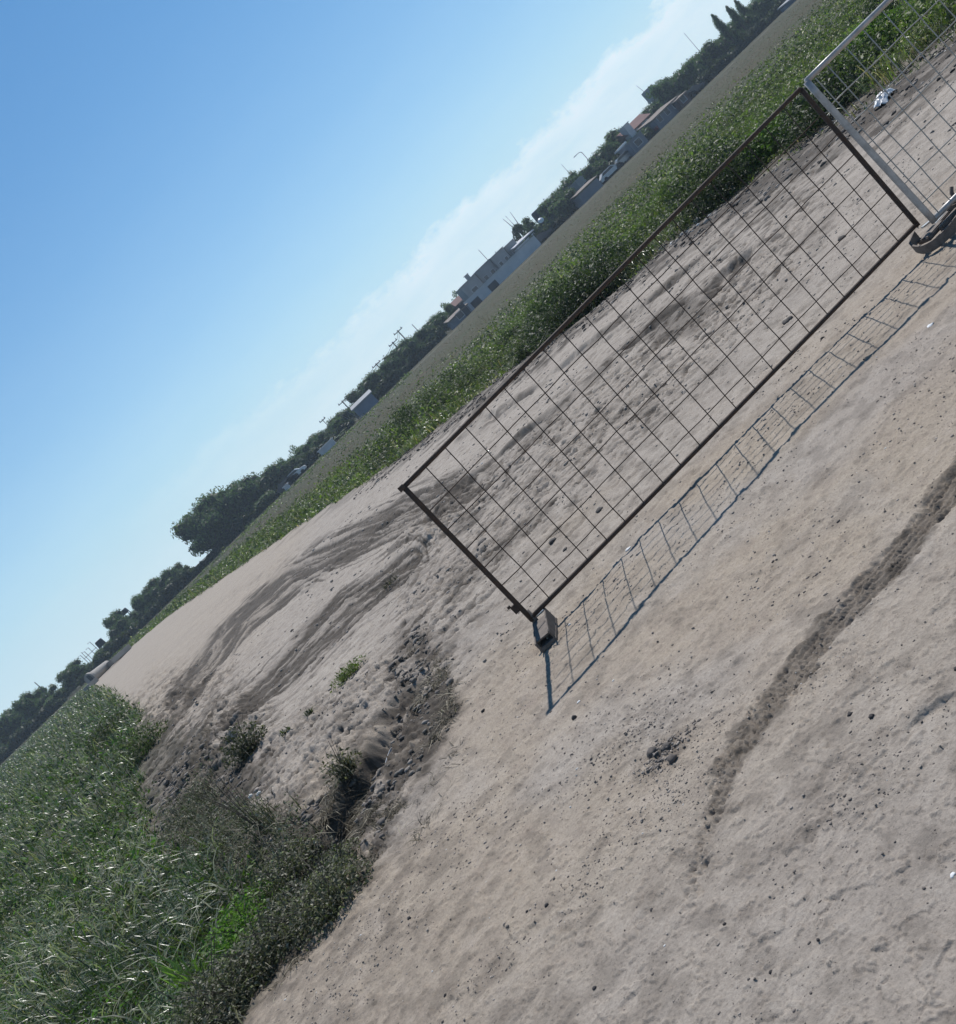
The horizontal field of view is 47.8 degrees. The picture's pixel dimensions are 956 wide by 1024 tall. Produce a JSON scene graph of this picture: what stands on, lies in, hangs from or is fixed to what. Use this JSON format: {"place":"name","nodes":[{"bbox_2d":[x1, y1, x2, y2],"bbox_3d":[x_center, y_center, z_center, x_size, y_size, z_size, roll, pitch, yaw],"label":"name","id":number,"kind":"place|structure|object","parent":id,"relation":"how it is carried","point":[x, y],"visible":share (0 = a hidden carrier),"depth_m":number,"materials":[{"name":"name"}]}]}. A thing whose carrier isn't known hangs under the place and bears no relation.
{"place":"outdoors","nodes":[
{"label":"outdoors","id":0,"kind":"place"},
{"bbox_2d":[0,683,271,1023],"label":"meadow grass","id":1,"kind":"structure","parent":0,"point":[56,1005],"depth_m":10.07,"materials":[{"name":"green plant"}]},
{"bbox_2d":[0,0,753,716],"label":"sky","id":2,"kind":"structure","parent":0,"point":[218,218],"materials":[{"name":"blue"}]},
{"bbox_2d":[456,273,482,300],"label":"flat roofed building","id":3,"kind":"structure","parent":0,"point":[471,285],"depth_m":170.98,"materials":[{"name":"grey paint"}]},
{"bbox_2d":[0,0,955,1023],"bbox_3d":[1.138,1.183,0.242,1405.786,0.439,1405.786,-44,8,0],"label":"ground","id":4,"kind":"structure","parent":0,"point":[152,672],"depth_m":5.04,"materials":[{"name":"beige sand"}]},
{"bbox_2d":[0,709,25,738],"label":"broadleaf tree","id":5,"kind":"object","parent":4,"relation":"on","point":[9,724],"visible":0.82,"depth_m":174.93,"materials":[{"name":"green plant"}]},
{"bbox_2d":[11,691,38,724],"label":"broadleaf tree","id":6,"kind":"object","parent":4,"relation":"on","point":[23,705],"visible":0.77,"depth_m":172.83,"materials":[{"name":"green plant"}]},
{"bbox_2d":[0,696,67,764],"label":"hedge","id":7,"kind":"object","parent":4,"relation":"on","point":[23,733],"visible":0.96,"depth_m":168.30,"materials":[{"name":"green plant"}]},
{"bbox_2d":[33,683,57,711],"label":"broadleaf tree","id":8,"kind":"object","parent":4,"relation":"on","point":[40,701],"visible":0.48,"depth_m":172.67,"materials":[{"name":"green plant"}]},
{"bbox_2d":[55,658,86,695],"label":"broadleaf tree","id":9,"kind":"object","parent":4,"relation":"on","point":[69,675],"visible":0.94,"depth_m":172.81,"materials":[{"name":"green plant"}]},
{"bbox_2d":[84,701,129,759],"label":"rounded bush","id":10,"kind":"object","parent":4,"relation":"on","point":[99,735],"visible":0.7,"depth_m":26.24,"materials":[{"name":"green plant"}]},
{"bbox_2d":[83,644,130,690],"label":"drainage culvert","id":11,"kind":"object","parent":4,"relation":"on","point":[92,677],"visible":0.97,"depth_m":99.33,"materials":[{"name":"concrete"}]},
{"bbox_2d":[102,609,129,641],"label":"broadleaf tree","id":12,"kind":"object","parent":4,"relation":"on","point":[108,622],"visible":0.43,"depth_m":178.96,"materials":[{"name":"green plant"}]},
{"bbox_2d":[106,616,138,639],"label":"broadleaf tree","id":13,"kind":"object","parent":4,"relation":"on","point":[120,625],"visible":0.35,"depth_m":174.25,"materials":[{"name":"green plant"}]},
{"bbox_2d":[76,575,186,685],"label":"hedge","id":14,"kind":"object","parent":4,"relation":"on","point":[169,591],"visible":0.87,"depth_m":168.32,"materials":[{"name":"green plant"}]},
{"bbox_2d":[111,719,167,780],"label":"rounded bush","id":15,"kind":"object","parent":4,"relation":"on","point":[149,742],"visible":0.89,"depth_m":17.30,"materials":[{"name":"green plant"}]},
{"bbox_2d":[129,585,151,611],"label":"broadleaf tree","id":16,"kind":"object","parent":4,"relation":"on","point":[137,604],"visible":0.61,"depth_m":178.72,"materials":[{"name":"green plant"}]},
{"bbox_2d":[141,585,159,609],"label":"broadleaf tree","id":17,"kind":"object","parent":4,"relation":"on","point":[150,597],"visible":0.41,"depth_m":172.34,"materials":[{"name":"green plant"}]},
{"bbox_2d":[154,566,178,587],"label":"broadleaf tree","id":18,"kind":"object","parent":4,"relation":"on","point":[168,574],"visible":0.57,"depth_m":175.09,"materials":[{"name":"green plant"}]},
{"bbox_2d":[142,942,205,1003],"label":"upright grass tuft","id":19,"kind":"object","parent":4,"relation":"on","point":[177,980],"visible":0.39,"depth_m":5.92,"materials":[{"name":"green plant"}]},
{"bbox_2d":[170,503,228,556],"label":"broadleaf tree","id":20,"kind":"object","parent":4,"relation":"on","point":[204,533],"visible":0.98,"depth_m":168.53,"materials":[{"name":"green plant"}]},
{"bbox_2d":[161,937,256,1023],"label":"dry bush","id":21,"kind":"object","parent":4,"relation":"on","point":[184,993],"visible":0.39,"depth_m":5.22,"materials":[{"name":"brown plant"}]},
{"bbox_2d":[180,485,241,537],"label":"broadleaf tree","id":22,"kind":"object","parent":4,"relation":"on","point":[226,499],"visible":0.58,"depth_m":172.28,"materials":[{"name":"green plant"}]},
{"bbox_2d":[163,938,281,1023],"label":"dry bush","id":23,"kind":"object","parent":4,"relation":"on","point":[221,989],"visible":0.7,"depth_m":5.09,"materials":[{"name":"green plant"}]},
{"bbox_2d":[184,765,290,875],"bbox_3d":[-1.646,1.949,7.079,0.878,0.631,0.753,-39,10,29],"label":"dry bush","id":24,"kind":"object","parent":4,"relation":"on","point":[260,825],"visible":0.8,"depth_m":7.01,"materials":[{"name":"brown plant"}]},
{"bbox_2d":[209,712,267,769],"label":"bushy weed","id":25,"kind":"object","parent":4,"relation":"on","point":[245,747],"visible":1,"depth_m":9.80,"materials":[{"name":"green plant"}]},
{"bbox_2d":[196,862,287,985],"bbox_3d":[-1.351,2.242,5.911,0.758,0.317,0.730,-44,8,0],"label":"bright weed","id":26,"kind":"object","parent":4,"relation":"on","point":[230,937],"visible":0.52,"depth_m":5.88,"materials":[{"name":"green plant"}]},
{"bbox_2d":[229,475,262,525],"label":"broadleaf tree","id":27,"kind":"object","parent":4,"relation":"on","point":[245,488],"visible":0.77,"depth_m":173.87,"materials":[{"name":"green plant"}]},
{"bbox_2d":[150,753,347,1023],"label":"dry scrub","id":28,"kind":"object","parent":4,"relation":"on","point":[192,801],"visible":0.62,"depth_m":7.34,"materials":[{"name":"plant"}]},
{"bbox_2d":[209,903,304,1014],"bbox_3d":[-1.085,2.084,5.273,0.732,0.347,0.741,-44,8,0],"label":"dry bush","id":29,"kind":"object","parent":4,"relation":"on","point":[264,949],"visible":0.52,"depth_m":5.16,"materials":[{"name":"green plant"}]},
{"bbox_2d":[254,490,274,508],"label":"broadleaf tree","id":30,"kind":"object","parent":4,"relation":"on","point":[265,500],"visible":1,"depth_m":163.75,"materials":[{"name":"green plant"}]},
{"bbox_2d":[173,417,355,587],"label":"hedge","id":31,"kind":"object","parent":4,"relation":"on","point":[309,458],"visible":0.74,"depth_m":168.30,"materials":[{"name":"green plant"}]},
{"bbox_2d":[254,459,291,491],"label":"broadleaf tree","id":32,"kind":"object","parent":4,"relation":"on","point":[273,475],"visible":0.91,"depth_m":174.90,"materials":[{"name":"green plant"}]},
{"bbox_2d":[240,866,331,980],"bbox_3d":[-0.919,1.937,5.290,0.657,0.314,0.693,-35,12,47],"label":"dry bush","id":33,"kind":"object","parent":4,"relation":"on","point":[284,922],"visible":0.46,"depth_m":5.18,"materials":[{"name":"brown plant"}]},
{"bbox_2d":[248,823,326,916],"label":"dry bush","id":34,"kind":"object","parent":4,"relation":"on","point":[278,862],"visible":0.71,"depth_m":5.97,"materials":[{"name":"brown plant"}]},
{"bbox_2d":[300,432,329,452],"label":"broadleaf tree","id":35,"kind":"object","parent":4,"relation":"on","point":[317,440],"visible":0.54,"depth_m":173.47,"materials":[{"name":"green plant"}]},
{"bbox_2d":[277,849,373,962],"bbox_3d":[-0.731,1.766,5.062,0.580,0.281,0.556,-39,10,32],"label":"dry bush","id":36,"kind":"object","parent":4,"relation":"on","point":[329,897],"visible":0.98,"depth_m":5.01,"materials":[{"name":"green plant"}]},
{"bbox_2d":[309,824,361,894],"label":"dry bush","id":37,"kind":"object","parent":4,"relation":"on","point":[342,853],"visible":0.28,"depth_m":5.51,"materials":[{"name":"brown plant"}]},
{"bbox_2d":[329,407,354,429],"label":"broadleaf tree","id":38,"kind":"object","parent":4,"relation":"on","point":[335,421],"visible":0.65,"depth_m":171.43,"materials":[{"name":"green plant"}]},
{"bbox_2d":[316,740,374,797],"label":"spiky weed","id":39,"kind":"object","parent":4,"relation":"on","point":[344,769],"visible":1,"depth_m":6.49,"materials":[{"name":"green plant"}]},
{"bbox_2d":[329,655,365,692],"bbox_3d":[-1.120,1.347,9.144,0.435,0.098,0.428,-44,8,0],"label":"green weed patch","id":40,"kind":"object","parent":4,"relation":"on","point":[345,674],"visible":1,"depth_m":9.11,"materials":[{"name":"green plant"}]},
{"bbox_2d":[235,627,468,1021],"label":"root litter","id":41,"kind":"object","parent":4,"relation":"on","point":[353,827],"visible":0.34,"depth_m":6.19,"materials":[{"name":"brown soil"}]},
{"bbox_2d":[350,390,378,417],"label":"blue shed","id":42,"kind":"structure","parent":4,"relation":"on","point":[359,407],"depth_m":161.38,"materials":[{"name":"metal"}]},
{"bbox_2d":[356,368,386,393],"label":"broadleaf tree","id":43,"kind":"object","parent":4,"relation":"on","point":[371,381],"visible":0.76,"depth_m":173.08,"materials":[{"name":"green plant"}]},
{"bbox_2d":[363,432,397,469],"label":"weed clump","id":44,"kind":"object","parent":4,"relation":"on","point":[382,450],"visible":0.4,"depth_m":31.89,"materials":[{"name":"green plant"}]},
{"bbox_2d":[379,355,402,374],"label":"broadleaf tree","id":45,"kind":"object","parent":4,"relation":"on","point":[389,365],"visible":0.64,"depth_m":172.93,"materials":[{"name":"green plant"}]},
{"bbox_2d":[391,335,421,360],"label":"broadleaf tree","id":46,"kind":"object","parent":4,"relation":"on","point":[396,350],"visible":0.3,"depth_m":175.22,"materials":[{"name":"green plant"}]},
{"bbox_2d":[390,410,426,444],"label":"weed clump","id":47,"kind":"object","parent":4,"relation":"on","point":[404,423],"visible":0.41,"depth_m":30.05,"materials":[{"name":"green plant"}]},
{"bbox_2d":[372,325,447,400],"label":"hedge","id":48,"kind":"object","parent":4,"relation":"on","point":[387,383],"visible":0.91,"depth_m":168.32,"materials":[{"name":"green plant"}]},
{"bbox_2d":[399,338,427,360],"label":"broadleaf tree","id":49,"kind":"object","parent":4,"relation":"on","point":[407,351],"visible":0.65,"depth_m":168.46,"materials":[{"name":"green plant"}]},
{"bbox_2d":[414,323,436,343],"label":"broadleaf tree","id":50,"kind":"object","parent":4,"relation":"on","point":[426,334],"visible":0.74,"depth_m":173.57,"materials":[{"name":"green plant"}]},
{"bbox_2d":[412,384,452,417],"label":"weed clump","id":51,"kind":"object","parent":4,"relation":"on","point":[426,398],"visible":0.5,"depth_m":28.80,"materials":[{"name":"green plant"}]},
{"bbox_2d":[432,303,453,333],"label":"broadleaf tree","id":52,"kind":"object","parent":4,"relation":"on","point":[440,319],"visible":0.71,"depth_m":171.45,"materials":[{"name":"green plant"}]},
{"bbox_2d":[420,375,468,417],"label":"weed clump","id":53,"kind":"object","parent":4,"relation":"on","point":[452,384],"visible":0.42,"depth_m":29.09,"materials":[{"name":"green plant"}]},
{"bbox_2d":[444,302,471,329],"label":"house","id":54,"kind":"structure","parent":4,"relation":"on","point":[459,315],"depth_m":161.37,"materials":[{"name":"grey paint"}]},
{"bbox_2d":[447,353,495,395],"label":"weed clump","id":55,"kind":"object","parent":4,"relation":"on","point":[467,373],"visible":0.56,"depth_m":29.19,"materials":[{"name":"green plant"}]},
{"bbox_2d":[489,246,510,268],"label":"flat roofed building","id":56,"kind":"structure","parent":4,"relation":"on","point":[500,257],"depth_m":171.94,"materials":[{"name":"grey paint"}]},
{"bbox_2d":[463,235,541,310],"bbox_3d":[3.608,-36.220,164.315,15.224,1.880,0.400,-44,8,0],"label":"building","id":57,"kind":"structure","parent":4,"relation":"on","point":[504,271],"depth_m":164.18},
{"bbox_2d":[503,212,527,244],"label":"palm tree","id":58,"kind":"object","parent":4,"relation":"on","point":[517,230],"visible":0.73,"depth_m":175.54,"materials":[{"name":"green plant"}]},
{"bbox_2d":[178,0,860,597],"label":"field stubble","id":59,"kind":"object","parent":4,"relation":"on","point":[568,234],"visible":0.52,"depth_m":75.81,"materials":[{"name":"green plant"}]},
{"bbox_2d":[501,325,545,371],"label":"weed clump","id":60,"kind":"object","parent":4,"relation":"on","point":[520,353],"visible":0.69,"depth_m":22.34,"materials":[{"name":"green plant"}]},
{"bbox_2d":[521,216,541,238],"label":"broadleaf tree","id":61,"kind":"object","parent":4,"relation":"on","point":[528,224],"visible":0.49,"depth_m":171.04,"materials":[{"name":"green plant"}]},
{"bbox_2d":[108,0,955,660],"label":"verge weeds","id":62,"kind":"object","parent":4,"relation":"on","point":[738,118],"visible":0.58,"depth_m":35.67,"materials":[{"name":"green plant"}]},
{"bbox_2d":[527,608,557,652],"bbox_3d":[0.342,0.621,5.865,0.115,0.185,0.306,-42,9,14],"label":"support base","id":63,"kind":"object","parent":4,"relation":"on","point":[545,629],"visible":0.95,"depth_m":5.81,"materials":[{"name":"concrete"}]},
{"bbox_2d":[397,87,919,621],"bbox_3d":[1.081,-0.918,6.016,3.348,1.078,0.180,-45,8,-7],"label":"metal fence","id":64,"kind":"object","parent":63,"relation":"on","point":[517,607],"visible":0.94,"depth_m":6.04,"materials":[{"name":"metal"}]},
{"bbox_2d":[536,195,562,227],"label":"broadleaf tree","id":65,"kind":"object","parent":4,"relation":"on","point":[548,216],"visible":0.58,"depth_m":172.94,"materials":[{"name":"green plant"}]},
{"bbox_2d":[547,187,576,216],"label":"broadleaf tree","id":66,"kind":"object","parent":4,"relation":"on","point":[565,204],"visible":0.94,"depth_m":163.32,"materials":[{"name":"green plant"}]},
{"bbox_2d":[523,261,612,355],"bbox_3d":[1.377,-3.929,20.224,2.780,1.244,2.341,-44,8,0],"label":"bramble","id":67,"kind":"object","parent":4,"relation":"on","point":[557,317],"visible":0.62,"depth_m":20.00,"materials":[{"name":"green plant"}]},
{"bbox_2d":[527,153,625,243],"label":"hedge","id":68,"kind":"object","parent":4,"relation":"on","point":[555,224],"visible":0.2,"depth_m":168.31,"materials":[{"name":"green plant"}]},
{"bbox_2d":[569,175,602,208],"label":"building","id":69,"kind":"structure","parent":4,"relation":"on","point":[583,197],"depth_m":159.44,"materials":[{"name":"grey metal"}]},
{"bbox_2d":[579,158,608,184],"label":"broadleaf tree","id":70,"kind":"object","parent":4,"relation":"on","point":[591,171],"visible":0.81,"depth_m":167.53,"materials":[{"name":"green plant"}]},
{"bbox_2d":[587,139,620,164],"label":"broadleaf tree","id":71,"kind":"object","parent":4,"relation":"on","point":[606,151],"visible":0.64,"depth_m":172.96,"materials":[{"name":"green plant"}]},
{"bbox_2d":[562,238,654,326],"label":"bramble","id":72,"kind":"object","parent":4,"relation":"on","point":[602,275],"visible":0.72,"depth_m":19.51,"materials":[{"name":"green plant"}]},
{"bbox_2d":[599,163,620,182],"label":"parked car","id":73,"kind":"object","parent":4,"relation":"on","point":[607,173],"visible":0.96,"depth_m":163.53,"materials":[{"name":"white paint"}]},
{"bbox_2d":[616,113,650,142],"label":"red roofed house","id":74,"kind":"structure","parent":4,"relation":"on","point":[638,122],"depth_m":174.10,"materials":[{"name":"brown brick"}]},
{"bbox_2d":[620,210,664,254],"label":"weed clump","id":75,"kind":"object","parent":4,"relation":"on","point":[648,225],"visible":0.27,"depth_m":22.33,"materials":[{"name":"green plant"}]},
{"bbox_2d":[636,95,678,140],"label":"long grey building","id":76,"kind":"structure","parent":4,"relation":"on","point":[670,112],"depth_m":163.38,"materials":[{"name":"clear concrete"}]},
{"bbox_2d":[635,183,683,221],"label":"weed clump","id":77,"kind":"object","parent":4,"relation":"on","point":[652,204],"visible":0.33,"depth_m":25.22,"materials":[{"name":"green plant"}]},
{"bbox_2d":[648,76,675,114],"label":"broadleaf tree","id":78,"kind":"object","parent":4,"relation":"on","point":[661,90],"visible":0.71,"depth_m":174.71,"materials":[{"name":"green plant"}]},
{"bbox_2d":[653,170,684,206],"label":"weed clump","id":79,"kind":"object","parent":4,"relation":"on","point":[663,184],"visible":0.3,"depth_m":25.39,"materials":[{"name":"green plant"}]},
{"bbox_2d":[671,90,691,111],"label":"roofed house","id":80,"kind":"structure","parent":4,"relation":"on","point":[684,99],"depth_m":161.42,"materials":[{"name":"grey brick"}]},
{"bbox_2d":[669,63,699,95],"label":"broadleaf tree","id":81,"kind":"object","parent":4,"relation":"on","point":[681,81],"visible":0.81,"depth_m":172.25,"materials":[{"name":"green plant"}]},
{"bbox_2d":[681,50,714,80],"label":"broadleaf tree","id":82,"kind":"object","parent":4,"relation":"on","point":[702,63],"visible":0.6,"depth_m":173.14,"materials":[{"name":"green plant"}]},
{"bbox_2d":[643,114,773,258],"bbox_3d":[3.584,-5.551,17.459,2.773,1.320,2.728,-36,12,44],"label":"bramble","id":83,"kind":"object","parent":4,"relation":"on","point":[704,202],"visible":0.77,"depth_m":17.14,"materials":[{"name":"green plant"}]},
{"bbox_2d":[698,39,723,61],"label":"broadleaf tree","id":84,"kind":"object","parent":4,"relation":"on","point":[708,47],"visible":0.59,"depth_m":174.52,"materials":[{"name":"green plant"}]},
{"bbox_2d":[710,14,735,44],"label":"cypress tree","id":85,"kind":"object","parent":4,"relation":"on","point":[724,31],"visible":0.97,"depth_m":169.34,"materials":[{"name":"green plant"}]},
{"bbox_2d":[672,0,785,98],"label":"hedge","id":86,"kind":"object","parent":4,"relation":"on","point":[722,62],"visible":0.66,"depth_m":168.30,"materials":[{"name":"green plant"}]},
{"bbox_2d":[713,23,745,56],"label":"broadleaf tree","id":87,"kind":"object","parent":4,"relation":"on","point":[721,46],"visible":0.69,"depth_m":172.55,"materials":[{"name":"green plant"}]},
{"bbox_2d":[726,5,747,30],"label":"cypress tree","id":88,"kind":"object","parent":4,"relation":"on","point":[735,17],"visible":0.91,"depth_m":173.19,"materials":[{"name":"green plant"}]},
{"bbox_2d":[734,0,763,35],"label":"broadleaf tree","id":89,"kind":"object","parent":4,"relation":"on","point":[751,17],"visible":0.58,"depth_m":173.07,"materials":[{"name":"green plant"}]},
{"bbox_2d":[740,98,780,139],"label":"weed clump","id":90,"kind":"object","parent":4,"relation":"on","point":[753,120],"visible":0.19,"depth_m":20.42,"materials":[{"name":"green plant"}]},
{"bbox_2d":[754,0,774,17],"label":"broadleaf tree","id":91,"kind":"object","parent":4,"relation":"on","point":[764,7],"visible":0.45,"depth_m":171.95,"materials":[{"name":"green plant"}]},
{"bbox_2d":[731,114,800,179],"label":"leafy weed","id":92,"kind":"object","parent":4,"relation":"on","point":[768,147],"visible":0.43,"depth_m":16.87,"materials":[{"name":"green plant"}]},
{"bbox_2d":[752,71,822,129],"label":"weed clump","id":93,"kind":"object","parent":4,"relation":"on","point":[774,107],"visible":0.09,"depth_m":18.13,"materials":[{"name":"green plant"}]},
{"bbox_2d":[774,38,900,154],"bbox_3d":[4.996,-6.215,15.544,2.116,0.880,2.226,-44,8,0],"label":"bramble","id":94,"kind":"object","parent":4,"relation":"on","point":[800,101],"visible":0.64,"depth_m":15.29,"materials":[{"name":"green plant"}]},
{"bbox_2d":[834,0,918,72],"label":"leafy weed","id":95,"kind":"object","parent":4,"relation":"on","point":[871,26],"visible":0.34,"depth_m":16.37,"materials":[{"name":"green plant"}]},
{"bbox_2d":[856,0,900,22],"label":"weed clump","id":96,"kind":"object","parent":4,"relation":"on","point":[872,6],"visible":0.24,"depth_m":21.17,"materials":[{"name":"green plant"}]},
{"bbox_2d":[896,0,954,54],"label":"weed clump","id":97,"kind":"object","parent":4,"relation":"on","point":[925,17],"visible":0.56,"depth_m":13.96,"materials":[{"name":"green plant"}]},
{"bbox_2d":[909,186,955,253],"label":"support base","id":98,"kind":"object","parent":4,"relation":"on","point":[945,223],"visible":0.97,"depth_m":6.13,"materials":[{"name":"concrete"}]},
{"bbox_2d":[804,0,955,223],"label":"metal fence","id":99,"kind":"object","parent":98,"relation":"on","point":[868,149],"visible":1,"depth_m":6.09,"materials":[{"name":"metal"}]},
{"bbox_2d":[474,259,497,282],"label":"flat roofed building","id":100,"kind":"structure","parent":0,"point":[485,271],"depth_m":172.92,"materials":[{"name":"grey paint"}]},
{"bbox_2d":[84,0,955,684],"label":"verge grass","id":101,"kind":"structure","parent":0,"point":[918,44],"depth_m":26.66,"materials":[{"name":"green plant"}]},
{"bbox_2d":[617,130,648,161],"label":"grey house","id":102,"kind":"structure","parent":0,"point":[636,143],"depth_m":161.40,"materials":[{"name":"clear concrete"}]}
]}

